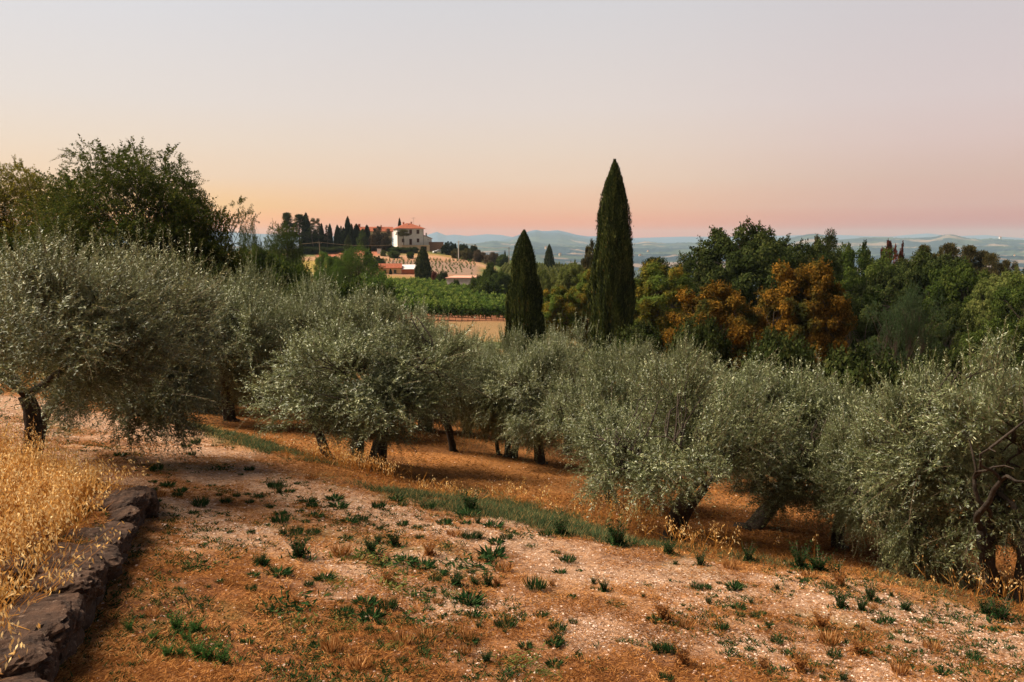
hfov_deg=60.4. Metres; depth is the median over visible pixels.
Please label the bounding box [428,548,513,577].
weed tuft
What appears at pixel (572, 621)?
weed tuft
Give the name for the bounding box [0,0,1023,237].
sky
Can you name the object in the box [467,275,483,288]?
shrub
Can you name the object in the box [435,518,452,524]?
weed tuft
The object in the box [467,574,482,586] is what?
weed tuft
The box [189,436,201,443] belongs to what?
weed tuft
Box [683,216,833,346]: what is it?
oak tree
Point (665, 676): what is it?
weed tuft
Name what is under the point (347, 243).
cypress tree
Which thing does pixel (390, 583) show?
weed tuft
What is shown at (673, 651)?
weed tuft
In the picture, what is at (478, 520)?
weed tuft
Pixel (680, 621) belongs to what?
weed tuft
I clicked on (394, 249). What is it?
shrub
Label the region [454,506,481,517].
weed tuft
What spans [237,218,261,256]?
locust tree
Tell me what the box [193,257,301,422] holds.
olive tree
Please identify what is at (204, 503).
weed tuft
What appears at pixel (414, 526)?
weed tuft
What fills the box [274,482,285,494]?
weed tuft
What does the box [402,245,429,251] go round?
retaining wall
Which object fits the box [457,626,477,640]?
weed tuft
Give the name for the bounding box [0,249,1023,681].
ground
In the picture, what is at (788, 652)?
weed tuft
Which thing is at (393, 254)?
shrub
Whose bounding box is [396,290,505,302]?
vine row
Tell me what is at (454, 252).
shrub
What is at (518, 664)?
weed tuft
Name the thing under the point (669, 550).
weed tuft
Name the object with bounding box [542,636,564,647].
weed tuft
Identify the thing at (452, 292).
vine row
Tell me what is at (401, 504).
weed tuft
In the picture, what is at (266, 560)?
weed tuft
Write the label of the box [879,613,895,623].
weed tuft
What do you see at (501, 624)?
weed tuft
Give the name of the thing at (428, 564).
weed tuft
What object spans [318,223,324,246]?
cypress tree
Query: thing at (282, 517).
weed tuft
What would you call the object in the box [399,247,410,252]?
shrub
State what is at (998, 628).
weed tuft
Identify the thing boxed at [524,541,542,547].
weed tuft
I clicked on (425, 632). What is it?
weed tuft
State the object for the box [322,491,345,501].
weed tuft
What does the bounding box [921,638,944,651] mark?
weed tuft
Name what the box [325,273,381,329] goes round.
shrub
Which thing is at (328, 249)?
hedge
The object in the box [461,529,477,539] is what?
weed tuft
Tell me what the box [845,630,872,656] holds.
weed tuft
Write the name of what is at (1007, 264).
pine tree
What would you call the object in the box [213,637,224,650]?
weed tuft
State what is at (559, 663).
weed tuft
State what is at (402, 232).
pine tree
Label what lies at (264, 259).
tree
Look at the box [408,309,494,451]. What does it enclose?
olive tree
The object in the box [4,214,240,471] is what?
olive tree
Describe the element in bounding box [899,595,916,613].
weed tuft
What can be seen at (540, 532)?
weed tuft
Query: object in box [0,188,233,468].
olive tree
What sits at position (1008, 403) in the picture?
olive tree
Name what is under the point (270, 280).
olive tree
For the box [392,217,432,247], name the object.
villa
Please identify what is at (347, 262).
locust tree
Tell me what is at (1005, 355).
shrub
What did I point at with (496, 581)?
weed tuft
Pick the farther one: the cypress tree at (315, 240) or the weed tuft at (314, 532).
the cypress tree at (315, 240)
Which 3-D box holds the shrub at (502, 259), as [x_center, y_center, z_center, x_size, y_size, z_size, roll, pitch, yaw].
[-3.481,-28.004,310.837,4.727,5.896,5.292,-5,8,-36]
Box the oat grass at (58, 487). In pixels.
[0,408,157,672]
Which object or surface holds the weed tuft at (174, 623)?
on the ground at (494, 325)
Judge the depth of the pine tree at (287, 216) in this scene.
331.11 m
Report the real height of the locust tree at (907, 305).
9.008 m
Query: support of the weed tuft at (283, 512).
on the ground at (494, 325)
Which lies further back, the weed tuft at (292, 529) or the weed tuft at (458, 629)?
the weed tuft at (292, 529)
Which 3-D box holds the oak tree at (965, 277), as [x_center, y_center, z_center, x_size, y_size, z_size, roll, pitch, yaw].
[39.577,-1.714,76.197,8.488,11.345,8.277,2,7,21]
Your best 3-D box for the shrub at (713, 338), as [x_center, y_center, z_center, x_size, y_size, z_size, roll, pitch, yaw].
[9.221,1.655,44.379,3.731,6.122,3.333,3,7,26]
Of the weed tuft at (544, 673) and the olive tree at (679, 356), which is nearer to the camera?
the weed tuft at (544, 673)
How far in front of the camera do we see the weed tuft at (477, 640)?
7.15 m
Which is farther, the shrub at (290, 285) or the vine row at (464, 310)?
the vine row at (464, 310)
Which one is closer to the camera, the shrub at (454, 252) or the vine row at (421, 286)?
the vine row at (421, 286)
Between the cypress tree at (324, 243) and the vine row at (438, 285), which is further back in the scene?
the cypress tree at (324, 243)
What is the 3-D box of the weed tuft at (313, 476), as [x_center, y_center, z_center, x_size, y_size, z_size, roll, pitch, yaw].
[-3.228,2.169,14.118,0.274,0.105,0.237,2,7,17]
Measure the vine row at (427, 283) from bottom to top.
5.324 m
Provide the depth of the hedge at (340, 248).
334.12 m
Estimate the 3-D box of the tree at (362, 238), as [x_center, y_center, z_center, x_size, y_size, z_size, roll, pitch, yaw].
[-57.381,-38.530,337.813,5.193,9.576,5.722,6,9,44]
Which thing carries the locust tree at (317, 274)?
on the ground at (494, 325)
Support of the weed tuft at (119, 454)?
on the ground at (494, 325)
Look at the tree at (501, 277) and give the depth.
170.13 m
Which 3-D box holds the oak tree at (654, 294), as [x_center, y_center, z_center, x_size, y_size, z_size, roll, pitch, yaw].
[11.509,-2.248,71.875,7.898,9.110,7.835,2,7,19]
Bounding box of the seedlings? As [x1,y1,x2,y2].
[0,414,1023,681]
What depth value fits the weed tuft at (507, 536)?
11.06 m
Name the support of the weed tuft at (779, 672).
on the ground at (494, 325)
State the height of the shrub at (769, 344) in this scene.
6.764 m
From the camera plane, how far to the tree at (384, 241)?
336.67 m
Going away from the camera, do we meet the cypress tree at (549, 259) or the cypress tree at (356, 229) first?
the cypress tree at (549, 259)
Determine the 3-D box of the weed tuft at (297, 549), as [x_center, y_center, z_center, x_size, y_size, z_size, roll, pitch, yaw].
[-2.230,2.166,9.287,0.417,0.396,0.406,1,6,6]
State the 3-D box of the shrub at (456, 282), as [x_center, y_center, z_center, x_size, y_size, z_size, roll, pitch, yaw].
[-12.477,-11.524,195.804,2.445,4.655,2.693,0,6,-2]
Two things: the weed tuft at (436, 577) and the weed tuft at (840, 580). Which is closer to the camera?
the weed tuft at (436, 577)
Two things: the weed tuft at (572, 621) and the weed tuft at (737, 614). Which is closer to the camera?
the weed tuft at (572, 621)
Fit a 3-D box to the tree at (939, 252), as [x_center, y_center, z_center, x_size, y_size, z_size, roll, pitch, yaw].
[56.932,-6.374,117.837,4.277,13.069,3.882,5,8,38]
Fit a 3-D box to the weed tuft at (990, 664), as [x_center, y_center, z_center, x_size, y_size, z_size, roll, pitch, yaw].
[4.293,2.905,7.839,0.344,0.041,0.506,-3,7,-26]
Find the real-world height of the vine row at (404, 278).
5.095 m
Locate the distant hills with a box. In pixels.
[13,230,1023,321]
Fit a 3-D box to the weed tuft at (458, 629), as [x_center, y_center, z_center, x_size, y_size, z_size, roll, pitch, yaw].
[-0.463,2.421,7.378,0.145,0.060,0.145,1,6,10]
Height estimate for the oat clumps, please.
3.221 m
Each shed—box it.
[401,265,414,273]
[445,276,476,284]
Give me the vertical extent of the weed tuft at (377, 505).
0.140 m
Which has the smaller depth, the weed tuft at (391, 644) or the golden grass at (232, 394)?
the weed tuft at (391, 644)
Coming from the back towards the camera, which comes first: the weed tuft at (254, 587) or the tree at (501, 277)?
the tree at (501, 277)
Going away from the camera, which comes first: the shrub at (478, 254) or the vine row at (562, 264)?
the vine row at (562, 264)
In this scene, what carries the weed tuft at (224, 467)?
on the ground at (494, 325)
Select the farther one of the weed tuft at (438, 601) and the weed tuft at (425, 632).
the weed tuft at (438, 601)
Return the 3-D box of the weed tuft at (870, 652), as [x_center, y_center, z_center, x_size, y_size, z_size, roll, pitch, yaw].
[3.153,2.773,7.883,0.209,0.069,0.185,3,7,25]
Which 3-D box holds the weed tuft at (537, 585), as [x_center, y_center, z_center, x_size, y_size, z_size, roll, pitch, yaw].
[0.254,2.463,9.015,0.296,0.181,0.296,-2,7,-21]
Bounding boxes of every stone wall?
[0,485,159,681]
[429,242,443,250]
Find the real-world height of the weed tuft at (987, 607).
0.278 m
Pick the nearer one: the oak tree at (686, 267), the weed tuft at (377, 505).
the weed tuft at (377, 505)
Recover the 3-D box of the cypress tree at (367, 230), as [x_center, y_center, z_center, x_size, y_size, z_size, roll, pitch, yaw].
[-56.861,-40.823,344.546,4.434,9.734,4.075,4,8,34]
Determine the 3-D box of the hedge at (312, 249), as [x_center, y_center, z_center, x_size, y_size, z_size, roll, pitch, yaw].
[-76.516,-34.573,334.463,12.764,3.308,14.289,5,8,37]
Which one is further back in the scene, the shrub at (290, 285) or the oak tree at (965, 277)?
the oak tree at (965, 277)
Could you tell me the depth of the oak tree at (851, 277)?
82.48 m
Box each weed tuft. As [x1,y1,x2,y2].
[113,450,127,455]
[118,616,138,633]
[143,605,161,617]
[144,626,163,641]
[147,461,163,471]
[156,488,168,496]
[157,639,177,659]
[159,480,177,486]
[162,603,191,636]
[170,491,183,497]
[171,486,189,492]
[173,558,230,571]
[175,623,198,643]
[175,640,192,657]
[183,610,209,635]
[184,632,205,661]
[187,495,210,506]
[188,509,199,513]
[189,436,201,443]
[190,630,221,662]
[200,463,239,472]
[210,637,240,667]
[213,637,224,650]
[219,496,233,503]
[222,577,236,585]
[231,492,240,496]
[238,637,254,643]
[241,585,334,631]
[243,465,255,470]
[244,498,254,503]
[244,583,257,591]
[246,571,261,577]
[251,546,271,568]
[251,556,271,564]
[262,563,294,576]
[265,478,284,488]
[269,512,292,523]
[271,509,286,515]
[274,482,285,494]
[275,525,291,535]
[277,526,323,560]
[278,611,318,631]
[284,488,294,492]
[288,524,303,534]
[288,643,339,667]
[289,593,303,605]
[298,495,318,502]
[303,578,314,586]
[304,472,317,479]
[304,527,322,534]
[306,501,319,507]
[306,511,325,517]
[306,637,328,647]
[311,570,337,582]
[313,571,359,594]
[316,613,372,636]
[318,544,401,569]
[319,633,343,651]
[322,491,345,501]
[325,606,366,625]
[326,500,350,508]
[330,543,353,556]
[332,602,356,615]
[337,533,353,540]
[339,515,359,524]
[344,654,374,670]
[350,594,380,607]
[356,513,368,521]
[356,543,422,574]
[357,606,386,620]
[361,533,382,555]
[362,624,373,630]
[365,561,432,601]
[371,499,386,508]
[372,529,385,544]
[376,618,388,625]
[377,595,398,610]
[379,635,409,651]
[381,565,399,584]
[382,523,407,548]
[386,596,449,630]
[387,493,407,501]
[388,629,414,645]
[392,553,420,564]
[395,518,409,525]
[395,655,408,663]
[397,501,406,506]
[402,581,466,603]
[406,557,435,569]
[410,524,423,529]
[410,645,431,655]
[414,626,437,638]
[415,532,425,538]
[417,534,441,558]
[419,501,436,509]
[426,535,470,553]
[427,573,442,581]
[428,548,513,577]
[431,567,448,575]
[432,596,443,603]
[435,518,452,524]
[446,566,469,590]
[447,527,463,536]
[448,586,486,605]
[448,625,465,632]
[452,566,465,577]
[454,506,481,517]
[454,642,474,655]
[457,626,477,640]
[459,486,482,514]
[459,519,473,523]
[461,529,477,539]
[461,634,483,644]
[464,607,483,617]
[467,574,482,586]
[473,515,480,523]
[473,618,485,628]
[475,529,486,539]
[475,542,506,558]
[475,641,548,675]
[476,552,498,561]
[476,642,494,665]
[477,566,499,587]
[480,518,504,528]
[486,526,553,543]
[486,536,504,544]
[491,559,516,571]
[491,573,506,586]
[493,615,518,628]
[500,532,513,539]
[514,640,533,649]
[518,653,542,666]
[521,574,551,591]
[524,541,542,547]
[525,663,563,680]
[530,663,562,677]
[535,609,549,617]
[537,528,553,536]
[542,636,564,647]
[543,657,564,668]
[545,576,558,586]
[547,509,573,538]
[547,621,567,632]
[549,626,568,645]
[551,567,567,573]
[558,553,576,563]
[565,669,574,675]
[567,617,578,623]
[590,574,598,583]
[597,574,612,591]
[600,514,636,547]
[602,598,632,611]
[612,636,653,647]
[643,613,661,623]
[644,590,673,623]
[648,637,664,654]
[654,638,673,652]
[657,534,679,557]
[658,669,674,681]
[662,642,680,653]
[673,636,700,668]
[674,614,695,628]
[689,579,704,589]
[692,547,711,566]
[699,582,712,588]
[703,592,716,604]
[712,619,730,630]
[721,559,737,569]
[724,578,743,589]
[730,602,747,610]
[731,610,746,617]
[738,542,759,562]
[747,611,759,618]
[756,649,775,671]
[761,617,774,629]
[766,586,792,598]
[767,634,783,644]
[769,667,792,676]
[777,647,799,656]
[783,538,811,570]
[788,642,814,675]
[799,544,836,571]
[799,569,818,578]
[806,602,837,632]
[816,627,842,645]
[823,580,837,589]
[825,553,845,573]
[825,645,843,658]
[826,582,852,610]
[827,563,852,589]
[836,666,854,681]
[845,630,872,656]
[852,595,871,613]
[854,646,874,655]
[857,620,866,631]
[862,579,883,602]
[867,601,878,608]
[870,617,882,623]
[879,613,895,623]
[888,658,911,675]
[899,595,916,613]
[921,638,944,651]
[933,663,954,677]
[936,609,974,625]
[962,647,986,660]
[966,656,1009,670]
[973,591,993,616]
[983,589,1019,624]
[991,625,1006,631]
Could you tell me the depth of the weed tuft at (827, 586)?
10.16 m
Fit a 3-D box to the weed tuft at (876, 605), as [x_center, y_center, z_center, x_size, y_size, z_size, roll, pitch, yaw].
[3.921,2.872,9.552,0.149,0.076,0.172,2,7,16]
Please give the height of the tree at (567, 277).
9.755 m
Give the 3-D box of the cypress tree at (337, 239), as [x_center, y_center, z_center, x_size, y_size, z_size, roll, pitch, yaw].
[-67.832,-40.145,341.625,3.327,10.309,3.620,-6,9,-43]
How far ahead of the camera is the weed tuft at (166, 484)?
12.56 m
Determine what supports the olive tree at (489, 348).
on the ground at (494, 325)
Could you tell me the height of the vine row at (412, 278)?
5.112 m
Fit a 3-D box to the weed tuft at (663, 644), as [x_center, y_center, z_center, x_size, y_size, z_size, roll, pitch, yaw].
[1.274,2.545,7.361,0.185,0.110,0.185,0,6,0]
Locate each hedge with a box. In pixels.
[297,246,324,253]
[317,246,338,252]
[337,246,356,251]
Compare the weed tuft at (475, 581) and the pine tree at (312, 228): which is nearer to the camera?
the weed tuft at (475, 581)
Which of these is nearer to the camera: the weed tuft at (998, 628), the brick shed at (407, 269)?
the weed tuft at (998, 628)
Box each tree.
[0,134,252,302]
[0,154,110,269]
[0,184,16,239]
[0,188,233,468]
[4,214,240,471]
[12,253,133,400]
[138,166,290,300]
[153,197,226,278]
[189,265,267,414]
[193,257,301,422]
[219,245,310,416]
[220,284,315,403]
[229,283,503,472]
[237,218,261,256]
[239,260,364,425]
[243,242,280,294]
[262,218,311,279]
[279,212,297,238]
[289,214,312,244]
[291,270,435,438]
[300,212,312,246]
[306,218,321,245]
[309,260,343,285]
[312,231,317,245]
[313,250,339,280]
[315,218,323,246]
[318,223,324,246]
[322,234,329,246]
[324,225,330,246]
[328,223,333,246]
[328,243,380,284]
[333,226,345,246]
[334,225,340,246]
[341,227,345,245]
[341,251,363,281]
[343,234,352,254]
[344,216,350,235]
[349,224,354,246]
[353,223,359,244]
[356,229,368,249]
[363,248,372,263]
[364,225,370,245]
[364,261,386,277]
[367,289,455,429]
[368,226,383,249]
[372,256,384,267]
[378,233,390,250]
[386,228,393,241]
[396,229,411,244]
[402,315,479,433]
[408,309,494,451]
[414,246,431,278]
[432,324,501,434]
[440,241,454,254]
[450,323,495,425]
[458,323,548,458]
[462,335,521,439]
[472,323,592,464]
[492,271,511,294]
[501,229,548,354]
[517,308,611,454]
[524,327,691,510]
[537,265,557,302]
[541,285,588,340]
[542,329,813,542]
[544,244,554,268]
[549,260,586,319]
[566,269,590,347]
[578,326,675,423]
[580,238,593,269]
[586,159,638,359]
[633,258,697,338]
[651,329,715,408]
[660,278,775,376]
[661,250,701,307]
[662,343,875,545]
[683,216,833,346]
[707,350,784,492]
[752,255,857,374]
[757,364,903,554]
[759,233,866,303]
[800,375,919,569]
[802,373,867,490]
[803,288,907,376]
[806,234,831,262]
[824,227,838,254]
[832,336,1009,590]
[834,241,906,360]
[834,315,1023,603]
[844,239,874,282]
[859,244,966,366]
[862,280,955,374]
[880,238,892,302]
[893,240,908,270]
[905,300,976,374]
[913,244,931,254]
[921,257,1010,360]
[922,245,943,310]
[938,242,961,263]
[939,315,1023,384]
[946,349,1023,543]
[949,264,1023,352]
[960,244,982,273]
[974,250,989,273]
[976,253,1006,275]
[979,270,1023,356]
[1001,259,1010,274]
[1010,261,1019,270]
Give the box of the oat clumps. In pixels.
[279,417,1023,623]
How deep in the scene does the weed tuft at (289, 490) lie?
12.96 m
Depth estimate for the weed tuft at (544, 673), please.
6.65 m
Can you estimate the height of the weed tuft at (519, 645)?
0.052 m
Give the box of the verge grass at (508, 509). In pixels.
[170,420,1020,608]
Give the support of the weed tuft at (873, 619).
on the ground at (494, 325)
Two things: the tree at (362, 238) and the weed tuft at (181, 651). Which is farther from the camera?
the tree at (362, 238)
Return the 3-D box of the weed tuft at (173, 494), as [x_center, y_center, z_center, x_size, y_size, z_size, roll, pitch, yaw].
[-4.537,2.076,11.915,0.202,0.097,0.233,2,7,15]
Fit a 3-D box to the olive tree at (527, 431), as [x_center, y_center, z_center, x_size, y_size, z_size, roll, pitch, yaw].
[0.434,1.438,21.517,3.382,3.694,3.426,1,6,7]
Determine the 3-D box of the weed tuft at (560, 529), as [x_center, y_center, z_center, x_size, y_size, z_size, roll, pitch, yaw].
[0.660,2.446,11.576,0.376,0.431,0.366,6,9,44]
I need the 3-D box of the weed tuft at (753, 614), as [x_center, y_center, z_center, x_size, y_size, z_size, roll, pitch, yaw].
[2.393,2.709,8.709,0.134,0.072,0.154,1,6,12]
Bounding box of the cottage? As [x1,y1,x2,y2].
[378,260,401,273]
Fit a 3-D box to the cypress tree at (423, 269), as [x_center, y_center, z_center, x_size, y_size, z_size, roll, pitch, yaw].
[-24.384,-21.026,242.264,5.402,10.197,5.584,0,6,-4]
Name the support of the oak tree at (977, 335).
on the ground at (494, 325)
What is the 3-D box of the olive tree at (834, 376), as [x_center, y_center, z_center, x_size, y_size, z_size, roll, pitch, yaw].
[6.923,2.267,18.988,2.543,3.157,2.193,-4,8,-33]
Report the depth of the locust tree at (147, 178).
34.33 m
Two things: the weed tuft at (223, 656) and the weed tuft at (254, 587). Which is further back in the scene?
the weed tuft at (254, 587)
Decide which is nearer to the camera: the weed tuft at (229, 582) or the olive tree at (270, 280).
the weed tuft at (229, 582)
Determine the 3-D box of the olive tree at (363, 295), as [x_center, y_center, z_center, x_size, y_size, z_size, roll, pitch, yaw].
[-3.893,0.716,24.027,4.318,5.326,3.702,-3,7,-24]
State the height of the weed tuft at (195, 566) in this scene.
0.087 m
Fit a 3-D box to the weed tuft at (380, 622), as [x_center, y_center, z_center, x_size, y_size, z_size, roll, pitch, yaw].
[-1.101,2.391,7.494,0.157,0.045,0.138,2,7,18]
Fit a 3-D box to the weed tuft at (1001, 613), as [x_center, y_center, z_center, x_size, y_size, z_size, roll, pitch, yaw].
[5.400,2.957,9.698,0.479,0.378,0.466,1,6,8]
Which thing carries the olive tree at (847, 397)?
on the ground at (494, 325)
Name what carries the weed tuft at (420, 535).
on the ground at (494, 325)
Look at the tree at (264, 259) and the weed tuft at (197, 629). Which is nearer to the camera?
the weed tuft at (197, 629)
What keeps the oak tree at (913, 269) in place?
on the ground at (494, 325)
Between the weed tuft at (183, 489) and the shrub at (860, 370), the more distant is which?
the shrub at (860, 370)
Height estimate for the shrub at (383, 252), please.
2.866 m
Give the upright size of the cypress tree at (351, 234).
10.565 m
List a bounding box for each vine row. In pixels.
[385,280,503,288]
[388,277,463,284]
[389,278,462,286]
[391,276,446,282]
[392,277,446,282]
[393,285,501,295]
[394,280,466,289]
[395,288,505,300]
[396,283,472,290]
[396,283,503,293]
[396,286,505,296]
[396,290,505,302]
[396,294,503,303]
[396,299,504,320]
[398,297,504,318]
[408,296,504,317]
[498,269,557,275]
[500,267,564,272]
[501,265,562,270]
[503,264,565,268]
[504,262,575,266]
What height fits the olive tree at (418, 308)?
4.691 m
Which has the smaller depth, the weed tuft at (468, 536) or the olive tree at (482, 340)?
the weed tuft at (468, 536)
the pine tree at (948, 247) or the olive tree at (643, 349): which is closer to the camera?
the olive tree at (643, 349)
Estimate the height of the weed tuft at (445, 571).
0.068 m
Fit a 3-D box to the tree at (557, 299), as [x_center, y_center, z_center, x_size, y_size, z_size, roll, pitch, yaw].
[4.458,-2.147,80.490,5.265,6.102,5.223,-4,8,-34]
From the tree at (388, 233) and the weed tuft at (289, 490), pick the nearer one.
the weed tuft at (289, 490)
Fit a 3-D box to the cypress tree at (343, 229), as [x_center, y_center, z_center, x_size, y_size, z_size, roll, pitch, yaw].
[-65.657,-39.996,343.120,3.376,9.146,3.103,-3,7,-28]
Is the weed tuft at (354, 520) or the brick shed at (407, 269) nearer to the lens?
the weed tuft at (354, 520)
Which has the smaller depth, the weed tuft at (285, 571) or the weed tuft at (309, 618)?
the weed tuft at (309, 618)
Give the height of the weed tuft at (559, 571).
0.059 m
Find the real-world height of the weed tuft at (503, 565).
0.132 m
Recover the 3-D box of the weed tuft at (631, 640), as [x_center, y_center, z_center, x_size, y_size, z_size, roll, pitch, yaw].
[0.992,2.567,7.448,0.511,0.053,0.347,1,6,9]
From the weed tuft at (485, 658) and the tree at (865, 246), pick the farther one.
the tree at (865, 246)
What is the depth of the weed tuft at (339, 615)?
7.50 m
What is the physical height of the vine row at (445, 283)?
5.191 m
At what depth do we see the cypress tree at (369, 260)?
297.62 m
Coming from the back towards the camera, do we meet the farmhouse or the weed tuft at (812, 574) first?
the farmhouse
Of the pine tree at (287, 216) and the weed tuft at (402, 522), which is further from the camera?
the pine tree at (287, 216)
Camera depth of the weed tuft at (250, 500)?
11.88 m
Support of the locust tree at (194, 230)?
on the ground at (494, 325)
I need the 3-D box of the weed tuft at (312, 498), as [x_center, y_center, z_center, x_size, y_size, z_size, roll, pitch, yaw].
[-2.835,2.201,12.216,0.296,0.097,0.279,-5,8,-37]
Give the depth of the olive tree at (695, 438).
13.26 m
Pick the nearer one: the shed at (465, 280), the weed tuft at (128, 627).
the weed tuft at (128, 627)
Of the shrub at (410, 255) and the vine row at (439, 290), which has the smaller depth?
the vine row at (439, 290)
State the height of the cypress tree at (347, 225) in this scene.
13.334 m
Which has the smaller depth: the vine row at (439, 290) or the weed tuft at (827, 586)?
the weed tuft at (827, 586)
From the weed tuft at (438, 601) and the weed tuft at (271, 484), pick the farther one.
the weed tuft at (271, 484)
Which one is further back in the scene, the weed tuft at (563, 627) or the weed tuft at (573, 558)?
the weed tuft at (573, 558)
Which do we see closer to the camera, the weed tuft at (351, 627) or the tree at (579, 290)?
the weed tuft at (351, 627)
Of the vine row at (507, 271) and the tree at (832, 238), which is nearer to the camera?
the tree at (832, 238)
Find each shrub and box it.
[0,229,50,375]
[32,257,158,358]
[163,251,233,392]
[226,247,258,292]
[258,252,313,299]
[278,280,318,353]
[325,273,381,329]
[358,269,398,332]
[380,250,386,255]
[387,250,400,257]
[388,247,401,251]
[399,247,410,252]
[406,251,413,258]
[409,247,419,251]
[431,271,436,279]
[436,270,448,281]
[450,248,461,257]
[451,279,459,285]
[459,244,467,249]
[460,248,472,259]
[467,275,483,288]
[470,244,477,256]
[472,249,485,261]
[472,275,501,294]
[482,261,497,279]
[483,252,498,264]
[496,254,509,266]
[605,319,665,369]
[662,313,733,402]
[737,324,821,387]
[816,339,898,405]
[887,344,977,414]
[970,344,1023,456]
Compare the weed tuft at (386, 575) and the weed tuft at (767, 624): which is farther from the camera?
the weed tuft at (386, 575)
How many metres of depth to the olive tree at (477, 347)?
30.13 m
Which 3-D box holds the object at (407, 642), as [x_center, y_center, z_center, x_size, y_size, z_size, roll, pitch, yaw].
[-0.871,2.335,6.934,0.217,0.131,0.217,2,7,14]
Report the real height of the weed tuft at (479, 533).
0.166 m
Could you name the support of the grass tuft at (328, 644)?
on the ground at (494, 325)
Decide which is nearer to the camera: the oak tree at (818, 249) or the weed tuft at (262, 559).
the weed tuft at (262, 559)
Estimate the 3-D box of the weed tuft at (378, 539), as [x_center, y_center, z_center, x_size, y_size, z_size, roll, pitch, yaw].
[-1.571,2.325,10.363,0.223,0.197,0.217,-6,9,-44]
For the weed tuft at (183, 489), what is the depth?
12.32 m
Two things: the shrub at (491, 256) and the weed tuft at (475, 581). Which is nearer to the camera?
the weed tuft at (475, 581)
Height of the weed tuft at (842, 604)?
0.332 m
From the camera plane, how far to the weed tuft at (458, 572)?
9.13 m
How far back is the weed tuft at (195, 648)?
6.33 m
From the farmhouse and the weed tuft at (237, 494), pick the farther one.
the farmhouse
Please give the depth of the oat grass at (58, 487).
8.14 m
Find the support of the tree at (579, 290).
on the ground at (494, 325)
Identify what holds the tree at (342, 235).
on the ground at (494, 325)
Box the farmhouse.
[358,224,392,244]
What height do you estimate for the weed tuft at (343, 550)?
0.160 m
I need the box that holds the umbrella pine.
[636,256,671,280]
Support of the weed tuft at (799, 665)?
on the ground at (494, 325)
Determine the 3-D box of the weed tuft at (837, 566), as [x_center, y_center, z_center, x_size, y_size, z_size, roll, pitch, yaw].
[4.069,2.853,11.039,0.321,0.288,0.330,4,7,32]
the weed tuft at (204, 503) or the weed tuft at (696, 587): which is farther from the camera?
the weed tuft at (204, 503)
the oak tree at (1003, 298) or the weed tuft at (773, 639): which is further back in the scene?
the oak tree at (1003, 298)
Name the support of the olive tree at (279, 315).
on the ground at (494, 325)
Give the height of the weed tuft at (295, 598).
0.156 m
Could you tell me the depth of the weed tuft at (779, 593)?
9.79 m
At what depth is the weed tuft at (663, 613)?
8.17 m
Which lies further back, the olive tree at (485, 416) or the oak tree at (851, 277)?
the oak tree at (851, 277)
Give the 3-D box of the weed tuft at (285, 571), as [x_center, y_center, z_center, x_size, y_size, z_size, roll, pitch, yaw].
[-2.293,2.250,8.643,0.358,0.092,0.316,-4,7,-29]
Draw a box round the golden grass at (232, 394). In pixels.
[0,366,288,402]
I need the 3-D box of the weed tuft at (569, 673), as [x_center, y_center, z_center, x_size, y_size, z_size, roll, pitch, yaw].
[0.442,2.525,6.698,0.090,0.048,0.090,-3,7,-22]
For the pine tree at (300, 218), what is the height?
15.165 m
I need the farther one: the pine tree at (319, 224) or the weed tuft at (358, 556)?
the pine tree at (319, 224)
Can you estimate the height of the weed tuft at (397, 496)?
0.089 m
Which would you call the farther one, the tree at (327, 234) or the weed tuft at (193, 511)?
the tree at (327, 234)
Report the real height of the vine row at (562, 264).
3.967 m
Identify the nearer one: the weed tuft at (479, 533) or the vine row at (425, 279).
the weed tuft at (479, 533)
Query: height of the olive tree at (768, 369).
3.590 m
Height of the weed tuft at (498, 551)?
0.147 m
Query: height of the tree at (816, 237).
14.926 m
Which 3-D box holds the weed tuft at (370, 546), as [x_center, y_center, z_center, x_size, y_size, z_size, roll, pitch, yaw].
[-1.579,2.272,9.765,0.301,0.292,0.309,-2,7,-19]
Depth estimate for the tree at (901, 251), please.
131.41 m
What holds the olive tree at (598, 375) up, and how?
on the ground at (494, 325)
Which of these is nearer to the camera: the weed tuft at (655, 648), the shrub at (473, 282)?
the weed tuft at (655, 648)
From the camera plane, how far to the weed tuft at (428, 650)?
6.78 m
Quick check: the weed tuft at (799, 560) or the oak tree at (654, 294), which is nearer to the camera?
the weed tuft at (799, 560)
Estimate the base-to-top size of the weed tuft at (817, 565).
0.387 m
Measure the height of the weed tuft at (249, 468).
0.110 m
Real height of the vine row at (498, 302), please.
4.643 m
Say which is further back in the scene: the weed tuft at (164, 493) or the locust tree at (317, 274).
the locust tree at (317, 274)
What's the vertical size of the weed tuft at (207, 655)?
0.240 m
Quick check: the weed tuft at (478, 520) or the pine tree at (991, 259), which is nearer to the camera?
the weed tuft at (478, 520)
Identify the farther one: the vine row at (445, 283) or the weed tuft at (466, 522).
the vine row at (445, 283)
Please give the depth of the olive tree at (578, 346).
23.84 m
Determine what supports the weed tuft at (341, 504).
on the ground at (494, 325)
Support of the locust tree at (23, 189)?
on the ground at (494, 325)
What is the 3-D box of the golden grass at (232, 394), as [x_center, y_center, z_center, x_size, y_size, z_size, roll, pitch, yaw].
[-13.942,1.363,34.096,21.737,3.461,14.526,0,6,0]

